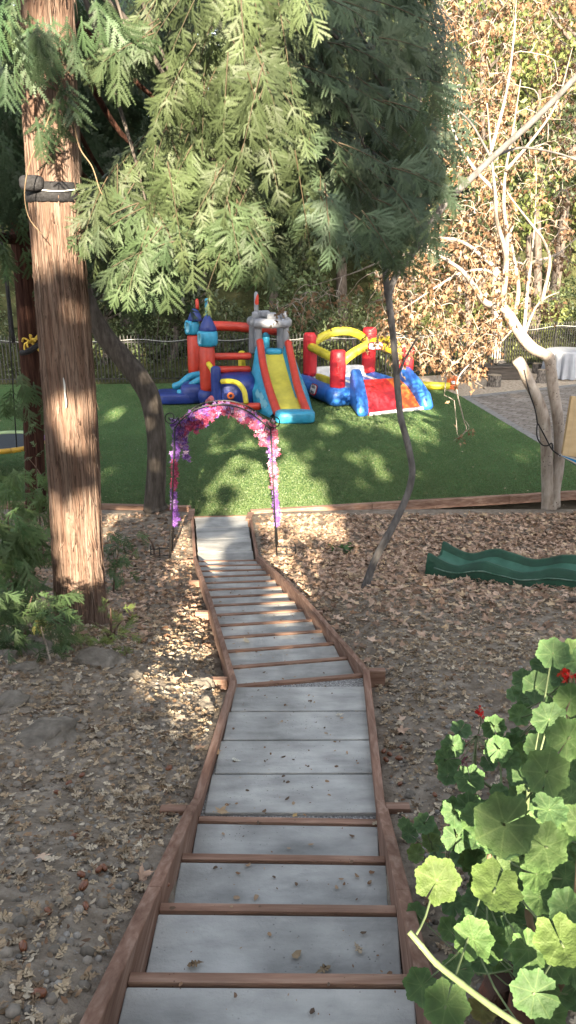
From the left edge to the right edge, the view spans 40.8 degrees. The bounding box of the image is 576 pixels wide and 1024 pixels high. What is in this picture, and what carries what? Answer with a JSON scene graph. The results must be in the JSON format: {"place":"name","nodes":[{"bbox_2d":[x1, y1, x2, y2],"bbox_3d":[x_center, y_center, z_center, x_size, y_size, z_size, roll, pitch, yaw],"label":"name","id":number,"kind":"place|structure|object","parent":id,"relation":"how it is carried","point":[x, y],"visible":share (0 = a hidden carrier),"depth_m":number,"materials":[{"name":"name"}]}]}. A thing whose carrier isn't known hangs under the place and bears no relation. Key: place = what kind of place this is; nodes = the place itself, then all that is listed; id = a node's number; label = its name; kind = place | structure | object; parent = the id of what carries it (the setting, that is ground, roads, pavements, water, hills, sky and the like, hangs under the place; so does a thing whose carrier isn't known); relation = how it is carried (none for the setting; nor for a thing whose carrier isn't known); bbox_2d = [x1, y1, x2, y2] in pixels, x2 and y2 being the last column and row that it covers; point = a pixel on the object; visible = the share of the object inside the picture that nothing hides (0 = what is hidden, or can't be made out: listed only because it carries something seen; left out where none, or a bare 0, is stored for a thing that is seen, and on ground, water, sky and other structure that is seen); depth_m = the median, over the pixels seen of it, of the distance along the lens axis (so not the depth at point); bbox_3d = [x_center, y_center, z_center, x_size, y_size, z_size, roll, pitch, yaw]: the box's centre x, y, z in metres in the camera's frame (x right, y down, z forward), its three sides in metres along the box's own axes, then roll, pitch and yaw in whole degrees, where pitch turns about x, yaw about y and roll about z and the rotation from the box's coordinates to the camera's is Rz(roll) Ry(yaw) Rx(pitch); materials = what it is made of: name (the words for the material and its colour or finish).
{"place":"outdoors","nodes":[
{"label":"outdoors","id":0,"kind":"place"},
{"bbox_2d":[0,241,14,342],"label":"hanging pole","id":1,"kind":"object","parent":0,"point":[7,289],"visible":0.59,"depth_m":13.75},
{"bbox_2d":[0,227,44,453],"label":"platform swing","id":2,"kind":"object","parent":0,"point":[11,441],"visible":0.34,"depth_m":15.32,"materials":[{"name":"blue plastic"}]},
{"bbox_2d":[0,509,575,1023],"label":"slope ground","id":3,"kind":"structure","parent":0,"point":[82,999],"depth_m":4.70,"materials":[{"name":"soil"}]},
{"bbox_2d":[0,649,18,662],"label":"rock","id":4,"kind":"object","parent":3,"relation":"on","point":[13,652],"visible":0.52,"depth_m":5.43,"materials":[{"name":"grey stone"}]},
{"bbox_2d":[0,689,29,714],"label":"rock","id":5,"kind":"object","parent":3,"relation":"on","point":[11,700],"visible":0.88,"depth_m":4.75,"materials":[{"name":"grey stone"}]},
{"bbox_2d":[19,939,27,951],"bbox_3d":[-0.815,1.334,2.381,0.025,0.025,0.041,-8,27,-21],"label":"acorn","id":6,"kind":"object","parent":3,"relation":"on","point":[23,945],"visible":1,"depth_m":2.37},
{"bbox_2d":[7,661,40,673],"bbox_3d":[-1.808,1.085,5.278,0.213,0.098,0.174,-16,25,-39],"label":"rock","id":7,"kind":"object","parent":3,"relation":"on","point":[30,667],"visible":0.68,"depth_m":5.26,"materials":[{"name":"grey stone"}]},
{"bbox_2d":[0,457,51,568],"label":"redwood sapling","id":8,"kind":"object","parent":3,"relation":"on","point":[40,504],"visible":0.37,"depth_m":10.15,"materials":[{"name":"green plant"}]},
{"bbox_2d":[0,503,52,623],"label":"redwood sapling","id":9,"kind":"object","parent":3,"relation":"on","point":[14,548],"visible":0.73,"depth_m":6.57,"materials":[{"name":"green plant"}]},
{"bbox_2d":[18,421,48,521],"bbox_3d":[-3.830,-0.556,12.210,0.738,1.768,0.816,0,19,0],"label":"redwood sapling","id":10,"kind":"object","parent":3,"relation":"on","point":[19,455],"visible":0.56,"depth_m":12.04,"materials":[{"name":"green plant"}]},
{"bbox_2d":[21,634,52,658],"bbox_3d":[-1.856,1.006,5.678,0.265,0.189,0.358,0,19,0],"label":"rock","id":11,"kind":"object","parent":3,"relation":"on","point":[30,652],"visible":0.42,"depth_m":5.62,"materials":[{"name":"grey stone"}]},
{"bbox_2d":[30,987,46,998],"bbox_3d":[-0.708,1.366,2.195,0.048,0.030,0.030,3,18,-14],"label":"acorn","id":12,"kind":"object","parent":3,"relation":"on","point":[42,991],"visible":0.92,"depth_m":2.19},
{"bbox_2d":[0,588,84,665],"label":"redwood sapling","id":13,"kind":"object","parent":3,"relation":"on","point":[18,632],"visible":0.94,"depth_m":5.37,"materials":[{"name":"green plant"}]},
{"bbox_2d":[32,618,54,661],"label":"seedling","id":14,"kind":"object","parent":3,"relation":"on","point":[41,629],"visible":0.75,"depth_m":5.39,"materials":[{"name":"green plant"}]},
{"bbox_2d":[10,716,80,748],"bbox_3d":[-1.409,1.295,4.435,0.322,0.120,0.428,16,24,38],"label":"rock","id":15,"kind":"object","parent":3,"relation":"on","point":[51,732],"visible":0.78,"depth_m":4.42,"materials":[{"name":"grey stone"}]},
{"bbox_2d":[79,879,88,890],"bbox_3d":[-0.745,1.362,2.826,0.029,0.029,0.047,6,27,16],"label":"acorn","id":16,"kind":"object","parent":3,"relation":"on","point":[84,884],"visible":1,"depth_m":2.81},
{"bbox_2d":[72,647,126,669],"bbox_3d":[-1.349,1.062,5.512,0.388,0.108,0.299,0,19,0],"label":"rock","id":17,"kind":"object","parent":3,"relation":"on","point":[94,657],"visible":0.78,"depth_m":5.49,"materials":[{"name":"grey stone"}]},
{"bbox_2d":[71,597,140,655],"bbox_3d":[-1.459,0.962,6.169,0.601,0.522,0.865,0,19,0],"label":"redwood sapling","id":18,"kind":"object","parent":3,"relation":"on","point":[111,637],"visible":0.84,"depth_m":6.17,"materials":[{"name":"green plant"}]},
{"bbox_2d":[0,0,225,511],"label":"redwood tree","id":19,"kind":"object","parent":3,"relation":"on","point":[14,217],"visible":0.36,"depth_m":10.28,"materials":[{"name":"green plant"}]},
{"bbox_2d":[19,342,38,355],"bbox_3d":[-3.969,-2.616,12.267,0.579,0.275,0.223,-6,20,-16],"label":"strap","id":20,"kind":"object","parent":19,"relation":"attached to","point":[31,349],"visible":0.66,"depth_m":12.18,"materials":[{"name":"black rubber"}]},
{"bbox_2d":[21,334,38,350],"bbox_3d":[-3.948,-2.589,12.214,0.457,0.532,0.205,-9,21,-25],"label":"yellow rope knot","id":21,"kind":"object","parent":19,"relation":"attached to","point":[31,340],"visible":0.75,"depth_m":12.12,"materials":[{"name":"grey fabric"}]},
{"bbox_2d":[103,532,141,596],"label":"redwood sapling","id":22,"kind":"object","parent":3,"relation":"on","point":[111,573],"visible":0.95,"depth_m":8.65,"materials":[{"name":"green plant"}]},
{"bbox_2d":[87,252,167,512],"bbox_3d":[-2.979,-2.810,13.073,1.813,5.537,2.820,-4,19,-11],"label":"curved tree","id":23,"kind":"object","parent":3,"relation":"on","point":[126,362],"visible":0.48,"depth_m":12.71,"materials":[{"name":"grey plant"}]},
{"bbox_2d":[120,669,142,679],"bbox_3d":[-1.068,1.122,5.289,0.163,0.103,0.118,0,19,0],"label":"rock","id":24,"kind":"object","parent":3,"relation":"on","point":[135,674],"visible":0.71,"depth_m":5.25,"materials":[{"name":"grey stone"}]},
{"bbox_2d":[132,531,154,558],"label":"redwood sapling","id":25,"kind":"object","parent":3,"relation":"on","point":[144,536],"visible":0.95,"depth_m":11.33,"materials":[{"name":"green plant"}]},
{"bbox_2d":[187,509,194,519],"bbox_3d":[-1.667,0.103,13.322,0.100,0.160,0.534,-1,19,-3],"label":"timber edging","id":26,"kind":"object","parent":3,"relation":"on","point":[191,513],"visible":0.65,"depth_m":13.25,"materials":[{"name":"brown wood"}]},
{"bbox_2d":[190,676,214,689],"bbox_3d":[-0.605,1.220,5.432,0.192,0.108,0.148,0,19,0],"label":"rock","id":27,"kind":"object","parent":3,"relation":"on","point":[207,683],"visible":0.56,"depth_m":5.41,"materials":[{"name":"grey stone"}]},
{"bbox_2d":[196,694,214,709],"bbox_3d":[-0.550,1.269,5.104,0.122,0.098,0.176,-5,20,-14],"label":"rock","id":28,"kind":"object","parent":3,"relation":"on","point":[205,702],"visible":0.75,"depth_m":5.07,"materials":[{"name":"grey stone"}]},
{"bbox_2d":[150,400,295,558],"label":"garden arch","id":29,"kind":"structure","parent":3,"relation":"on","point":[170,548],"depth_m":10.90,"materials":[{"name":"black metal"}]},
{"bbox_2d":[169,418,180,526],"bbox_3d":[-1.601,-0.547,11.012,0.239,1.638,0.208,0,19,0],"label":"flower garland","id":30,"kind":"object","parent":29,"relation":"attached to","point":[175,518],"visible":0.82,"depth_m":10.99,"materials":[{"name":"plant"}]},
{"bbox_2d":[175,431,192,461],"bbox_3d":[-1.464,-0.937,10.892,0.247,0.494,0.149,0,19,0],"label":"flower garland","id":31,"kind":"object","parent":29,"relation":"hanging from","point":[183,444],"visible":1,"depth_m":10.87,"materials":[{"name":"fabric"}]},
{"bbox_2d":[171,401,231,437],"bbox_3d":[-1.200,-1.288,10.793,0.893,0.504,0.334,0,19,0],"label":"flower garland","id":32,"kind":"object","parent":29,"relation":"attached to","point":[204,416],"visible":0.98,"depth_m":10.72,"materials":[{"name":"fabric"}]},
{"bbox_2d":[212,400,268,430],"bbox_3d":[-0.697,-1.328,10.749,0.900,0.464,0.284,0,19,0],"label":"flower garland","id":33,"kind":"object","parent":29,"relation":"attached to","point":[242,416],"visible":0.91,"depth_m":10.71,"materials":[{"name":"fabric"}]},
{"bbox_2d":[253,419,270,446],"bbox_3d":[-0.369,-1.101,10.822,0.282,0.431,0.259,-8,20,-21],"label":"flower garland","id":34,"kind":"object","parent":29,"relation":"hanging from","point":[262,436],"visible":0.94,"depth_m":10.80,"materials":[{"name":"fabric"}]},
{"bbox_2d":[266,419,280,527],"bbox_3d":[-0.203,-0.533,11.023,0.232,1.604,0.184,-8,20,-21],"label":"flower garland","id":35,"kind":"object","parent":29,"relation":"attached to","point":[275,450],"visible":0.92,"depth_m":10.97,"materials":[{"name":"plant"}]},
{"bbox_2d":[0,0,481,624],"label":"redwood tree","id":36,"kind":"object","parent":3,"relation":"on","point":[266,128],"visible":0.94,"depth_m":5.83,"materials":[{"name":"green plant"}]},
{"bbox_2d":[19,175,84,202],"bbox_3d":[-1.751,-2.407,5.784,0.446,0.180,0.481,0,19,0],"label":"trunk band","id":37,"kind":"object","parent":36,"relation":"attached to","point":[38,188],"visible":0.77,"depth_m":5.62,"materials":[{"name":"metal"}]},
{"bbox_2d":[79,515,433,1023],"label":"garden stairway","id":38,"kind":"object","parent":3,"relation":"on","point":[261,973],"visible":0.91,"depth_m":3.33,"materials":[{"name":"concrete"}]},
{"bbox_2d":[187,960,201,966],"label":"fallen leaf","id":39,"kind":"object","parent":38,"relation":"on","point":[192,963],"visible":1,"depth_m":2.62,"materials":[{"name":"brown plant"}]},
{"bbox_2d":[215,804,229,814],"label":"fallen leaf","id":40,"kind":"object","parent":38,"relation":"on","point":[221,810],"visible":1,"depth_m":3.87,"materials":[{"name":"brown plant"}]},
{"bbox_2d":[156,562,398,1014],"bbox_3d":[-0.242,1.131,6.591,1.166,2.188,8.909,-2,19,-5],"label":"stair debris","id":41,"kind":"object","parent":38,"relation":"on","point":[256,896],"visible":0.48,"depth_m":3.29,"materials":[{"name":"brown plant"}]},
{"bbox_2d":[316,964,330,972],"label":"fallen leaf","id":42,"kind":"object","parent":38,"relation":"on","point":[323,968],"visible":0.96,"depth_m":2.60,"materials":[{"name":"brown plant"}]},
{"bbox_2d":[0,624,533,1023],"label":"pebbles","id":43,"kind":"object","parent":3,"relation":"on","point":[12,1010],"visible":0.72,"depth_m":3.82,"materials":[{"name":"grey stone"}]},
{"bbox_2d":[250,502,371,513],"bbox_3d":[0.422,-0.021,13.684,2.180,0.160,0.100,-3,19,-10],"label":"timber edging","id":44,"kind":"object","parent":3,"relation":"on","point":[359,506],"visible":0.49,"depth_m":13.66,"materials":[{"name":"brown wood"}]},
{"bbox_2d":[328,542,353,553],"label":"weed","id":45,"kind":"object","parent":3,"relation":"on","point":[345,547],"visible":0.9,"depth_m":11.38,"materials":[{"name":"green plant"}]},
{"bbox_2d":[404,789,415,798],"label":"rock","id":46,"kind":"object","parent":3,"relation":"on","point":[410,793],"visible":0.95,"depth_m":3.99,"materials":[{"name":"grey stone"}]},
{"bbox_2d":[269,0,575,509],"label":"maple tree","id":47,"kind":"object","parent":3,"relation":"on","point":[552,469],"visible":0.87,"depth_m":12.68,"materials":[{"name":"beige plant"}]},
{"bbox_2d":[523,369,575,464],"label":"striped hammock","id":48,"kind":"object","parent":47,"relation":"hanging from","point":[571,460],"visible":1,"depth_m":12.98,"materials":[{"name":"fabric"}]},
{"bbox_2d":[561,396,575,456],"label":"cardboard box","id":49,"kind":"object","parent":48,"relation":"in","point":[569,444],"visible":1,"depth_m":12.21,"materials":[{"name":"beige cardboard"}]},
{"bbox_2d":[427,942,439,952],"bbox_3d":[0.475,1.442,2.544,0.040,0.026,0.056,14,24,36],"label":"rock","id":50,"kind":"object","parent":3,"relation":"on","point":[432,947],"visible":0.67,"depth_m":2.54,"materials":[{"name":"grey stone"}]},
{"bbox_2d":[397,795,471,867],"bbox_3d":[0.548,1.077,2.696,0.242,1.173,1.313,2,19,5],"label":"geranium plant","id":51,"kind":"object","parent":3,"relation":"on","point":[433,841],"visible":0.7,"depth_m":2.60,"materials":[{"name":"green plant"}]},
{"bbox_2d":[371,494,509,508],"bbox_3d":[2.788,-0.162,14.091,2.614,0.160,0.100,-3,19,-10],"label":"timber edging","id":52,"kind":"object","parent":3,"relation":"on","point":[456,502],"visible":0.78,"depth_m":14.07,"materials":[{"name":"brown wood"}]},
{"bbox_2d":[361,73,575,588],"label":"thin tree","id":53,"kind":"object","parent":3,"relation":"on","point":[388,287],"visible":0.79,"depth_m":7.92,"materials":[{"name":"grey wood"}]},
{"bbox_2d":[434,705,521,793],"bbox_3d":[0.775,1.044,3.023,0.298,1.380,1.815,6,20,18],"label":"geranium plant","id":54,"kind":"object","parent":3,"relation":"on","point":[503,755],"visible":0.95,"depth_m":2.31,"materials":[{"name":"green plant"}]},
{"bbox_2d":[402,637,575,1023],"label":"geranium plant","id":55,"kind":"object","parent":3,"relation":"on","point":[515,905],"visible":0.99,"depth_m":1.60,"materials":[{"name":"green plant"}]},
{"bbox_2d":[477,964,514,1015],"bbox_3d":[0.580,1.339,2.148,0.095,0.201,0.109,-7,20,-19],"label":"brick","id":56,"kind":"object","parent":3,"relation":"on","point":[486,989],"visible":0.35,"depth_m":2.09,"materials":[{"name":"brown brick"}]},
{"bbox_2d":[425,541,575,590],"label":"garden slide","id":57,"kind":"object","parent":3,"relation":"on","point":[451,562],"visible":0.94,"depth_m":8.97,"materials":[{"name":"green plastic"}]},
{"bbox_2d":[503,992,534,1023],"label":"brick","id":58,"kind":"object","parent":3,"relation":"on","point":[521,1016],"visible":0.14,"depth_m":2.01,"materials":[{"name":"brown brick"}]},
{"bbox_2d":[508,490,575,503],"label":"timber edging","id":59,"kind":"object","parent":3,"relation":"on","point":[533,497],"visible":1,"depth_m":14.35,"materials":[{"name":"brown wood"}]},
{"bbox_2d":[0,383,575,515],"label":"lawn","id":60,"kind":"structure","parent":0,"point":[132,432],"depth_m":17.35,"materials":[{"name":"green plant"}]},
{"bbox_2d":[101,503,190,511],"bbox_3d":[-2.595,-0.049,13.765,1.751,0.160,0.100,1,19,4],"label":"timber edging","id":61,"kind":"object","parent":60,"relation":"on","point":[114,506],"visible":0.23,"depth_m":13.72,"materials":[{"name":"brown wood"}]},
{"bbox_2d":[158,292,314,423],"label":"bouncy castle","id":62,"kind":"structure","parent":60,"relation":"on","point":[270,383],"depth_m":22.14,"materials":[{"name":"blue plastic"}]},
{"bbox_2d":[301,327,449,416],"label":"bounce house","id":63,"kind":"structure","parent":60,"relation":"on","point":[364,389],"depth_m":22.37,"materials":[{"name":"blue plastic"}]},
{"bbox_2d":[0,0,575,384],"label":"hillside","id":64,"kind":"structure","parent":0,"point":[230,295],"depth_m":31.41,"materials":[{"name":"plant"}]},
{"bbox_2d":[0,311,17,363],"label":"bush","id":65,"kind":"object","parent":64,"relation":"on","point":[5,323],"visible":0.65,"depth_m":27.82,"materials":[{"name":"green plant"}]},
{"bbox_2d":[91,319,125,366],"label":"bush","id":66,"kind":"object","parent":64,"relation":"on","point":[94,352],"visible":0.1,"depth_m":27.70,"materials":[{"name":"green plant"}]},
{"bbox_2d":[94,288,132,364],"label":"tree","id":67,"kind":"object","parent":64,"relation":"on","point":[108,312],"visible":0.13,"depth_m":27.44,"materials":[{"name":"green plant"}]},
{"bbox_2d":[109,295,186,363],"bbox_3d":[-4.915,-6.708,27.923,3.759,2.771,2.045,0,19,0],"label":"bush","id":68,"kind":"object","parent":64,"relation":"on","point":[134,331],"visible":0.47,"depth_m":27.84,"materials":[{"name":"green plant"}]},
{"bbox_2d":[155,278,218,361],"bbox_3d":[-4.093,-6.923,28.022,2.663,3.304,2.941,10,21,27],"label":"tree","id":69,"kind":"object","parent":64,"relation":"on","point":[190,296],"visible":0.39,"depth_m":27.51,"materials":[{"name":"green plant"}]},
{"bbox_2d":[134,0,266,291],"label":"tree","id":70,"kind":"object","parent":64,"relation":"on","point":[214,135],"depth_m":28.79,"materials":[{"name":"green plant"}]},
{"bbox_2d":[165,295,252,358],"bbox_3d":[-2.621,-6.680,28.166,3.710,2.407,2.005,0,19,0],"label":"bush","id":71,"kind":"object","parent":64,"relation":"on","point":[240,335],"visible":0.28,"depth_m":27.96,"materials":[{"name":"green plant"}]},
{"bbox_2d":[0,321,575,382],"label":"iron fence","id":72,"kind":"object","parent":64,"relation":"on","point":[553,343],"visible":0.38,"depth_m":26.66,"materials":[{"name":"black metal"}]},
{"bbox_2d":[0,325,575,341],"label":"string light cable","id":73,"kind":"object","parent":72,"relation":"attached to","point":[292,339],"visible":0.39,"depth_m":26.11,"materials":[{"name":"plastic"}]},
{"bbox_2d":[0,185,575,379],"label":"ivy undergrowth","id":74,"kind":"object","parent":64,"relation":"on","point":[173,362],"visible":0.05,"depth_m":30.03,"materials":[{"name":"green plant"}]},
{"bbox_2d":[215,44,361,335],"bbox_3d":[-0.632,-11.633,28.311,6.655,10.336,6.176,0,19,0],"label":"tree","id":75,"kind":"object","parent":64,"relation":"on","point":[316,276],"visible":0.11,"depth_m":28.85,"materials":[{"name":"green plant"}]},
{"bbox_2d":[245,282,338,359],"bbox_3d":[0.212,-6.891,28.154,3.670,2.857,2.097,0,19,0],"label":"bush","id":76,"kind":"object","parent":64,"relation":"on","point":[319,314],"visible":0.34,"depth_m":27.95,"materials":[{"name":"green plant"}]},
{"bbox_2d":[286,4,416,320],"bbox_3d":[1.449,-13.151,29.193,7.698,11.810,6.430,0,19,0],"label":"tree","id":77,"kind":"object","parent":64,"relation":"on","point":[343,286],"visible":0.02,"depth_m":30.38,"materials":[{"name":"green plant"}]},
{"bbox_2d":[315,290,407,361],"bbox_3d":[2.679,-6.879,28.677,3.591,2.640,2.015,0,19,0],"label":"bush","id":78,"kind":"object","parent":64,"relation":"on","point":[363,321],"visible":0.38,"depth_m":28.33,"materials":[{"name":"green plant"}]},
{"bbox_2d":[206,0,575,250],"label":"hillside scrub","id":79,"kind":"object","parent":64,"relation":"on","point":[553,205],"visible":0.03,"depth_m":41.96,"materials":[{"name":"green plant"}]},
{"bbox_2d":[375,308,465,362],"bbox_3d":[5.045,-6.645,29.016,3.630,2.174,1.903,0,19,0],"label":"bush","id":80,"kind":"object","parent":64,"relation":"on","point":[429,322],"visible":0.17,"depth_m":28.86,"materials":[{"name":"green plant"}]},
{"bbox_2d":[343,0,515,327],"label":"tree","id":81,"kind":"object","parent":64,"relation":"on","point":[471,85],"visible":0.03,"depth_m":28.54,"materials":[{"name":"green plant"}]},
{"bbox_2d":[337,0,534,121],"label":"tree","id":82,"kind":"object","parent":64,"relation":"on","point":[478,48],"visible":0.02,"depth_m":34.78,"materials":[{"name":"green plant"}]},
{"bbox_2d":[429,177,524,367],"bbox_3d":[6.557,-8.448,27.719,3.366,7.133,2.819,5,20,15],"label":"tree","id":83,"kind":"object","parent":64,"relation":"on","point":[451,231],"visible":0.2,"depth_m":27.12,"materials":[{"name":"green plant"}]},
{"bbox_2d":[436,300,523,347],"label":"bush","id":84,"kind":"object","parent":64,"relation":"on","point":[474,311],"visible":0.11,"depth_m":29.67,"materials":[{"name":"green plant"}]},
{"bbox_2d":[422,0,575,290],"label":"tree","id":85,"kind":"object","parent":64,"relation":"on","point":[516,44],"visible":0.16,"depth_m":30.18,"materials":[{"name":"beige plant"}]},
{"bbox_2d":[444,0,575,150],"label":"tree","id":86,"kind":"object","parent":64,"relation":"on","point":[550,28],"visible":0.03,"depth_m":37.52,"materials":[{"name":"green plant"}]},
{"bbox_2d":[465,142,563,362],"bbox_3d":[7.723,-9.099,27.996,3.008,7.878,3.414,-13,23,-33],"label":"tree","id":87,"kind":"object","parent":64,"relation":"on","point":[526,225],"visible":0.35,"depth_m":27.14,"materials":[{"name":"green plant"}]},
{"bbox_2d":[486,286,573,341],"bbox_3d":[9.476,-7.751,30.505,3.572,2.224,1.944,0,19,0],"label":"bush","id":88,"kind":"object","parent":64,"relation":"on","point":[537,298],"visible":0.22,"depth_m":30.28,"materials":[{"name":"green plant"}]},
{"bbox_2d":[490,0,575,298],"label":"tree","id":89,"kind":"object","parent":64,"relation":"on","point":[572,41],"visible":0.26,"depth_m":31.67,"materials":[{"name":"beige plant"}]},
{"bbox_2d":[501,94,575,350],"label":"tree","id":90,"kind":"object","parent":64,"relation":"on","point":[528,236],"visible":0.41,"depth_m":28.34,"materials":[{"name":"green plant"}]},
{"bbox_2d":[507,90,575,343],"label":"tree","id":91,"kind":"object","parent":64,"relation":"on","point":[537,246],"visible":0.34,"depth_m":28.77,"materials":[{"name":"beige plant"}]},
{"bbox_2d":[541,276,575,339],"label":"bush","id":92,"kind":"object","parent":64,"relation":"on","point":[571,294],"visible":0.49,"depth_m":31.12,"materials":[{"name":"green plant"}]},
{"bbox_2d":[249,500,575,511],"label":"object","id":93,"kind":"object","parent":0,"point":[568,504],"depth_m":14.84,"materials":[{"name":"brown wood"}]},
{"bbox_2d":[418,368,575,395],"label":"wood chip ground","id":94,"kind":"structure","parent":0,"point":[509,385],"depth_m":25.96,"materials":[{"name":"beige wood"}]},
{"bbox_2d":[447,375,458,388],"bbox_3d":[5.368,-4.236,25.232,0.440,0.440,0.298,0,19,0],"label":"air blower","id":95,"kind":"object","parent":94,"relation":"on","point":[452,382],"visible":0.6,"depth_m":25.17,"materials":[{"name":"orange plastic"}]},
{"bbox_2d":[487,374,501,386],"bbox_3d":[6.853,-4.386,25.765,0.465,0.378,0.464,0,19,0],"label":"tree stump","id":96,"kind":"object","parent":94,"relation":"on","point":[494,380],"visible":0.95,"depth_m":25.58,"materials":[{"name":"grey wood"}]},
{"bbox_2d":[479,361,520,379],"bbox_3d":[7.491,-5.011,27.199,1.320,0.605,0.860,-1,19,-2],"label":"fire table","id":97,"kind":"object","parent":94,"relation":"on","point":[506,371],"visible":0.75,"depth_m":26.90,"materials":[{"name":"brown wood"}]},
{"bbox_2d":[532,362,541,373],"bbox_3d":[9.114,-5.246,28.258,0.392,0.381,0.387,0,19,0],"label":"tree stump","id":98,"kind":"object","parent":94,"relation":"on","point":[536,366],"visible":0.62,"depth_m":28.11,"materials":[{"name":"brown wood"}]},
{"bbox_2d":[535,369,546,382],"bbox_3d":[8.656,-4.648,26.429,0.410,0.440,0.412,0,19,0],"label":"tree stump","id":99,"kind":"object","parent":94,"relation":"on","point":[541,376],"visible":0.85,"depth_m":26.31,"materials":[{"name":"grey wood"}]},
{"bbox_2d":[466,386,575,460],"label":"paved patio","id":100,"kind":"structure","parent":0,"point":[516,408],"depth_m":22.73,"materials":[{"name":"grey stone"}]},
{"bbox_2d":[462,396,553,446],"bbox_3d":[5.798,-2.563,21.044,0.220,0.001,6.413,-2,19,-5],"label":"patio lawn border","id":101,"kind":"object","parent":100,"relation":"on","point":[509,422],"visible":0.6,"depth_m":20.84,"materials":[{"name":"grey stone"}]},
{"bbox_2d":[469,384,575,397],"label":"patio border","id":102,"kind":"object","parent":100,"relation":"on","point":[516,391],"visible":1,"depth_m":24.68,"materials":[{"name":"grey stone"}]},
{"bbox_3d":[9.875,-5.255,27.381,1.440,0.968,1.440,0,19,0],"label":"round table","id":103,"kind":"object","parent":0,"visible":0},
{"bbox_2d":[541,347,575,379],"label":"tablecloth","id":104,"kind":"object","parent":103,"relation":"on","point":[565,362],"visible":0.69,"depth_m":26.73,"materials":[{"name":"white fabric"}]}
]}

